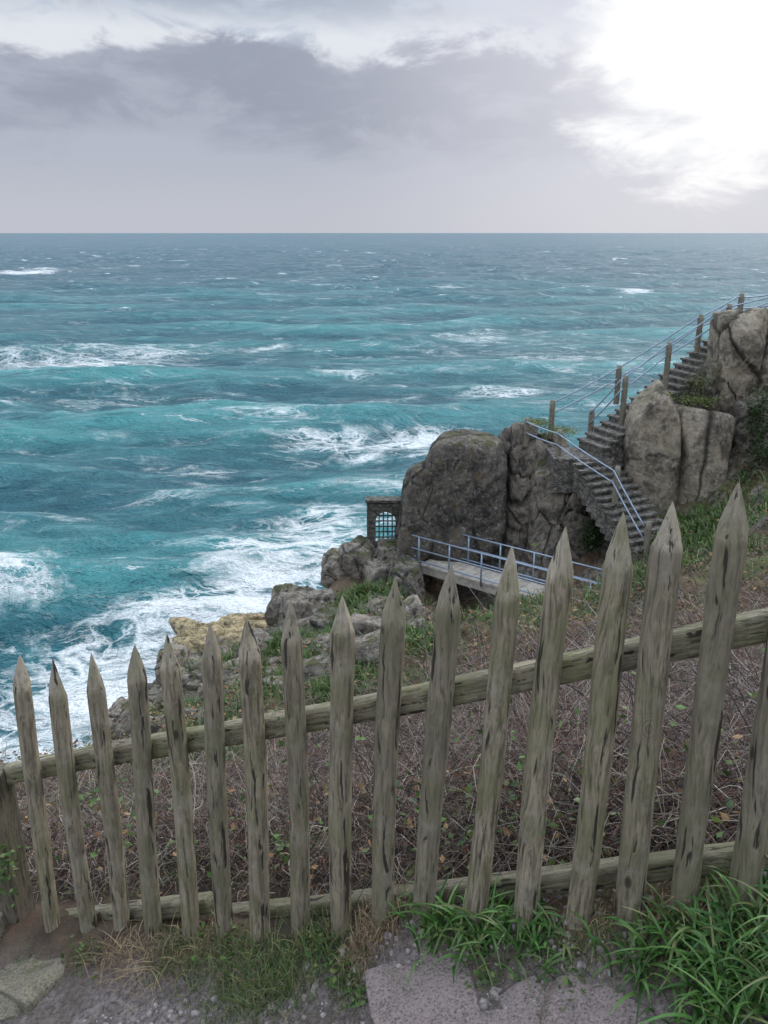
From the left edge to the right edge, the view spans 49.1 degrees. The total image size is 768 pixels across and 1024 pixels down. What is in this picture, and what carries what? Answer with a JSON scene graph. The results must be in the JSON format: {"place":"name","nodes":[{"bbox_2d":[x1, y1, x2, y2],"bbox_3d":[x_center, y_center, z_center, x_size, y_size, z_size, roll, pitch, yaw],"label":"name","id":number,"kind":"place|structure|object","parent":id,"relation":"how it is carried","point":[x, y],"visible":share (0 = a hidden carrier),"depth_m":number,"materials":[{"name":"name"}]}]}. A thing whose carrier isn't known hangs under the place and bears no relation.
{"place":"outdoors","nodes":[
{"label":"outdoors","id":0,"kind":"place"},
{"bbox_2d":[0,233,767,762],"bbox_3d":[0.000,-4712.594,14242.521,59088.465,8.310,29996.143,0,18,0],"label":"sea","id":1,"kind":"structure","parent":0,"point":[204,427],"depth_m":187.72,"materials":[{"name":"liquid"}]},
{"bbox_2d":[0,450,767,1023],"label":"ground","id":2,"kind":"structure","parent":0,"point":[66,1000],"depth_m":2.59,"materials":[{"name":"brown soil"}]},
{"bbox_2d":[0,912,7,938],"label":"paving stone","id":3,"kind":"object","parent":2,"relation":"on","point":[3,922],"visible":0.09,"depth_m":2.93,"materials":[{"name":"grey stone"}]},
{"bbox_2d":[0,994,22,1021],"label":"paving stone","id":4,"kind":"object","parent":2,"relation":"on","point":[10,1009],"visible":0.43,"depth_m":2.61,"materials":[{"name":"grey stone"}]},
{"bbox_2d":[0,958,63,1013],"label":"paving stone","id":5,"kind":"object","parent":2,"relation":"on","point":[28,986],"visible":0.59,"depth_m":2.70,"materials":[{"name":"grey stone"}]},
{"bbox_2d":[108,697,128,738],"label":"granite boulder","id":6,"kind":"object","parent":2,"relation":"on","point":[118,709],"visible":0.37,"depth_m":21.11,"materials":[{"name":"grey stone"}]},
{"bbox_2d":[148,680,161,711],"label":"granite boulder","id":7,"kind":"object","parent":2,"relation":"on","point":[154,686],"visible":0.12,"depth_m":22.11,"materials":[{"name":"grey stone"}]},
{"bbox_2d":[154,643,190,683],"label":"granite boulder","id":8,"kind":"object","parent":2,"relation":"on","point":[182,653],"visible":0.26,"depth_m":22.90,"materials":[{"name":"grey stone"}]},
{"bbox_2d":[188,650,202,661],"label":"granite boulder","id":9,"kind":"object","parent":2,"relation":"on","point":[195,655],"visible":0.05,"depth_m":23.65,"materials":[{"name":"grey stone"}]},
{"bbox_2d":[169,612,271,651],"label":"shore rocks","id":10,"kind":"object","parent":2,"relation":"on","point":[191,634],"visible":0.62,"depth_m":69.61,"materials":[{"name":"stone"}]},
{"bbox_2d":[216,636,237,656],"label":"granite boulder","id":11,"kind":"object","parent":2,"relation":"on","point":[223,645],"visible":0.07,"depth_m":24.06,"materials":[{"name":"grey stone"}]},
{"bbox_2d":[262,626,280,632],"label":"granite boulder","id":12,"kind":"object","parent":2,"relation":"on","point":[267,628],"visible":0.09,"depth_m":27.05,"materials":[{"name":"grey stone"}]},
{"bbox_2d":[264,628,279,636],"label":"granite boulder","id":13,"kind":"object","parent":2,"relation":"on","point":[271,630],"visible":0.02,"depth_m":25.49,"materials":[{"name":"grey stone"}]},
{"bbox_2d":[115,574,437,738],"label":"loose rocks","id":14,"kind":"object","parent":2,"relation":"on","point":[365,624],"visible":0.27,"depth_m":17.46,"materials":[{"name":"stone"}]},
{"bbox_2d":[264,583,314,626],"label":"granite boulder","id":15,"kind":"object","parent":2,"relation":"on","point":[272,612],"visible":0.42,"depth_m":28.66,"materials":[{"name":"grey stone"}]},
{"bbox_2d":[0,843,591,1013],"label":"ivy","id":16,"kind":"object","parent":2,"relation":"on","point":[565,980],"visible":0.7,"depth_m":2.33,"materials":[{"name":"green plant"}]},
{"bbox_2d":[278,588,335,629],"bbox_3d":[-2.549,3.525,28.049,2.167,1.793,1.660,0,18,0],"label":"granite boulder","id":17,"kind":"object","parent":2,"relation":"on","point":[305,603],"visible":0.41,"depth_m":27.56,"materials":[{"name":"grey stone"}]},
{"bbox_2d":[308,603,337,633],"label":"granite boulder","id":18,"kind":"object","parent":2,"relation":"on","point":[323,611],"visible":0.13,"depth_m":25.49,"materials":[{"name":"grey stone"}]},
{"bbox_2d":[4,898,655,1023],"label":"grass tuft","id":19,"kind":"object","parent":2,"relation":"on","point":[260,979],"visible":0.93,"depth_m":2.40,"materials":[{"name":"green plant"}]},
{"bbox_2d":[320,548,343,588],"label":"granite boulder","id":20,"kind":"object","parent":2,"relation":"on","point":[330,568],"visible":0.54,"depth_m":29.63,"materials":[{"name":"grey stone"}]},
{"bbox_2d":[338,535,376,579],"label":"granite boulder","id":21,"kind":"object","parent":2,"relation":"on","point":[357,553],"visible":0.58,"depth_m":29.36,"materials":[{"name":"grey stone"}]},
{"bbox_2d":[362,560,391,585],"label":"granite boulder","id":22,"kind":"object","parent":2,"relation":"on","point":[371,570],"visible":0.28,"depth_m":28.56,"materials":[{"name":"grey stone"}]},
{"bbox_2d":[365,496,400,547],"bbox_3d":[0.058,0.893,30.444,1.443,2.917,0.500,0,18,0],"label":"stone gateway","id":23,"kind":"object","parent":2,"relation":"on","point":[377,506],"visible":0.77,"depth_m":29.98,"materials":[{"name":"stone"}]},
{"bbox_2d":[0,482,767,942],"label":"picket fence","id":24,"kind":"object","parent":2,"relation":"on","point":[712,640],"visible":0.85,"depth_m":2.13,"materials":[{"name":"brown wood"}]},
{"bbox_2d":[0,523,767,835],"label":"bramble thicket","id":25,"kind":"object","parent":2,"relation":"on","point":[48,795],"visible":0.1,"depth_m":8.20,"materials":[{"name":"brown plant"}]},
{"bbox_2d":[0,471,767,800],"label":"dead bracken","id":26,"kind":"object","parent":2,"relation":"on","point":[758,555],"visible":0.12,"depth_m":15.94,"materials":[{"name":"brown plant"}]},
{"bbox_2d":[1,543,767,928],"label":"bramble thicket","id":27,"kind":"object","parent":2,"relation":"on","point":[729,711],"visible":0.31,"depth_m":2.98,"materials":[{"name":"brown plant"}]},
{"bbox_2d":[22,660,759,904],"bbox_3d":[0.212,1.164,3.061,5.160,1.750,2.114,0,18,0],"label":"bramble thicket","id":28,"kind":"object","parent":2,"relation":"on","point":[502,861],"visible":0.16,"depth_m":2.79,"materials":[{"name":"brown plant"}]},
{"bbox_2d":[22,650,761,898],"bbox_3d":[0.188,2.547,6.438,13.846,6.582,7.418,0,18,0],"label":"dead bracken","id":29,"kind":"object","parent":2,"relation":"on","point":[662,822],"visible":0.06,"depth_m":2.80,"materials":[{"name":"brown plant"}]},
{"bbox_2d":[376,538,408,560],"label":"granite boulder","id":30,"kind":"object","parent":2,"relation":"on","point":[387,549],"visible":0.3,"depth_m":29.26,"materials":[{"name":"grey stone"}]},
{"bbox_2d":[18,492,767,779],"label":"scrub thicket","id":31,"kind":"object","parent":2,"relation":"on","point":[572,599],"visible":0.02,"depth_m":16.57,"materials":[{"name":"plant"}]},
{"bbox_2d":[20,450,767,835],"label":"slope grass","id":32,"kind":"structure","parent":2,"relation":"on","point":[364,592],"depth_m":19.89,"materials":[{"name":"green plant"}]},
{"bbox_2d":[388,558,425,604],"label":"granite boulder","id":33,"kind":"object","parent":2,"relation":"on","point":[406,572],"visible":0.66,"depth_m":28.01,"materials":[{"name":"grey stone"}]},
{"bbox_2d":[394,460,437,563],"bbox_3d":[1.225,0.145,29.856,1.863,3.954,2.054,0,18,0],"label":"granite boulder","id":34,"kind":"object","parent":2,"relation":"on","point":[418,509],"visible":0.63,"depth_m":29.00,"materials":[{"name":"grey stone"}]},
{"bbox_2d":[365,955,481,1023],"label":"paving stone","id":35,"kind":"object","parent":2,"relation":"on","point":[439,998],"visible":0.74,"depth_m":2.12,"materials":[{"name":"grey stone"}]},
{"bbox_2d":[424,429,507,564],"bbox_3d":[2.734,-0.554,29.964,3.314,4.611,2.845,0,18,0],"label":"granite boulder","id":36,"kind":"object","parent":2,"relation":"on","point":[468,469],"visible":0.81,"depth_m":28.72,"materials":[{"name":"grey stone"}]},
{"bbox_2d":[380,866,580,995],"bbox_3d":[0.253,1.069,2.219,0.547,0.224,0.409,4,19,12],"label":"strap leaf plant","id":37,"kind":"object","parent":2,"relation":"on","point":[433,921],"visible":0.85,"depth_m":2.17,"materials":[{"name":"green plant"}]},
{"bbox_2d":[454,1009,509,1023],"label":"paving stone","id":38,"kind":"object","parent":2,"relation":"on","point":[497,1016],"visible":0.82,"depth_m":2.02,"materials":[{"name":"grey stone"}]},
{"bbox_2d":[411,534,601,598],"bbox_3d":[3.903,1.933,27.527,7.213,1.494,1.180,15,24,38],"label":"footbridge","id":39,"kind":"object","parent":2,"relation":"on","point":[472,575],"visible":0.42,"depth_m":27.98,"materials":[{"name":"concrete"}]},
{"bbox_2d":[497,422,537,564],"bbox_3d":[4.771,-0.718,30.309,1.317,5.399,2.288,0,18,0],"label":"granite boulder","id":40,"kind":"object","parent":2,"relation":"on","point":[521,460],"visible":0.63,"depth_m":29.46,"materials":[{"name":"grey stone"}]},
{"bbox_2d":[499,975,544,1023],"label":"paving stone","id":41,"kind":"object","parent":2,"relation":"on","point":[517,999],"visible":0.67,"depth_m":2.02,"materials":[{"name":"grey stone"}]},
{"bbox_2d":[522,458,568,568],"bbox_3d":[5.659,0.217,29.607,1.634,4.645,1.984,0,18,0],"label":"granite boulder","id":42,"kind":"object","parent":2,"relation":"on","point":[543,529],"visible":0.6,"depth_m":28.89,"materials":[{"name":"grey stone"}]},
{"bbox_2d":[535,433,568,462],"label":"granite boulder","id":43,"kind":"object","parent":2,"relation":"on","point":[541,445],"visible":0.16,"depth_m":29.44,"materials":[{"name":"grey stone"}]},
{"bbox_2d":[562,492,600,561],"bbox_3d":[6.885,0.347,29.313,1.860,3.746,1.872,0,18,0],"label":"granite boulder","id":44,"kind":"object","parent":2,"relation":"on","point":[575,511],"visible":0.23,"depth_m":28.45,"materials":[{"name":"grey stone"}]},
{"bbox_2d":[539,974,648,1023],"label":"paving stone","id":45,"kind":"object","parent":2,"relation":"on","point":[595,1005],"visible":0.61,"depth_m":1.94,"materials":[{"name":"grey stone"}]},
{"bbox_2d":[481,358,762,613],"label":"cliff grass","id":46,"kind":"structure","parent":2,"relation":"on","point":[542,422],"depth_m":27.87,"materials":[{"name":"green plant"}]},
{"bbox_2d":[546,340,707,560],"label":"stone staircase","id":47,"kind":"structure","parent":2,"relation":"on","point":[602,443],"depth_m":27.84,"materials":[{"name":"grey stone"}]},
{"bbox_2d":[523,293,767,555],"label":"staircase railing","id":48,"kind":"object","parent":47,"relation":"on","point":[622,413],"visible":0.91,"depth_m":28.29,"materials":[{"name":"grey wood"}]},
{"bbox_2d":[623,379,680,517],"bbox_3d":[9.053,-1.748,28.095,2.153,5.177,1.541,0,18,0],"label":"granite boulder","id":49,"kind":"object","parent":2,"relation":"on","point":[652,449],"visible":0.75,"depth_m":27.34,"materials":[{"name":"grey stone"}]},
{"bbox_2d":[567,864,767,1023],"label":"strap leaf plant","id":50,"kind":"object","parent":2,"relation":"on","point":[732,963],"visible":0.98,"depth_m":1.86,"materials":[{"name":"green plant"}]},
{"bbox_2d":[571,373,767,561],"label":"cliff ivy","id":51,"kind":"object","parent":2,"relation":"on","point":[587,537],"visible":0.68,"depth_m":27.09,"materials":[{"name":"green plant"}]},
{"bbox_2d":[675,404,734,503],"bbox_3d":[10.451,-1.410,27.990,1.806,4.268,1.431,0,18,0],"label":"granite boulder","id":52,"kind":"object","parent":2,"relation":"on","point":[706,438],"visible":0.67,"depth_m":27.24,"materials":[{"name":"grey stone"}]},
{"bbox_2d":[688,359,723,411],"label":"granite boulder","id":53,"kind":"object","parent":2,"relation":"on","point":[710,365],"visible":0.59,"depth_m":27.81,"materials":[{"name":"grey stone"}]},
{"bbox_2d":[707,307,767,415],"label":"granite boulder","id":54,"kind":"object","parent":2,"relation":"on","point":[736,340],"visible":0.63,"depth_m":27.15,"materials":[{"name":"grey stone"}]},
{"bbox_2d":[731,385,767,463],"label":"granite boulder","id":55,"kind":"object","parent":2,"relation":"on","point":[738,416],"visible":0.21,"depth_m":27.48,"materials":[{"name":"grey stone"}]},
{"bbox_2d":[757,321,767,385],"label":"granite boulder","id":56,"kind":"object","parent":2,"relation":"on","point":[764,368],"visible":0.09,"depth_m":27.37,"materials":[{"name":"grey stone"}]},
{"bbox_2d":[0,0,767,232],"label":"sky","id":57,"kind":"structure","parent":0,"point":[117,116],"materials":[{"name":"grey"}]},
{"bbox_2d":[70,866,767,1021],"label":"dead grass","id":58,"kind":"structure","parent":0,"point":[365,938],"depth_m":2.37,"materials":[{"name":"brown plant"}]},
{"bbox_2d":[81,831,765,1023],"bbox_3d":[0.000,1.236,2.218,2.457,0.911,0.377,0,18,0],"label":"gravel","id":59,"kind":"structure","parent":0,"point":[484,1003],"depth_m":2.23,"materials":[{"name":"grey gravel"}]}
]}

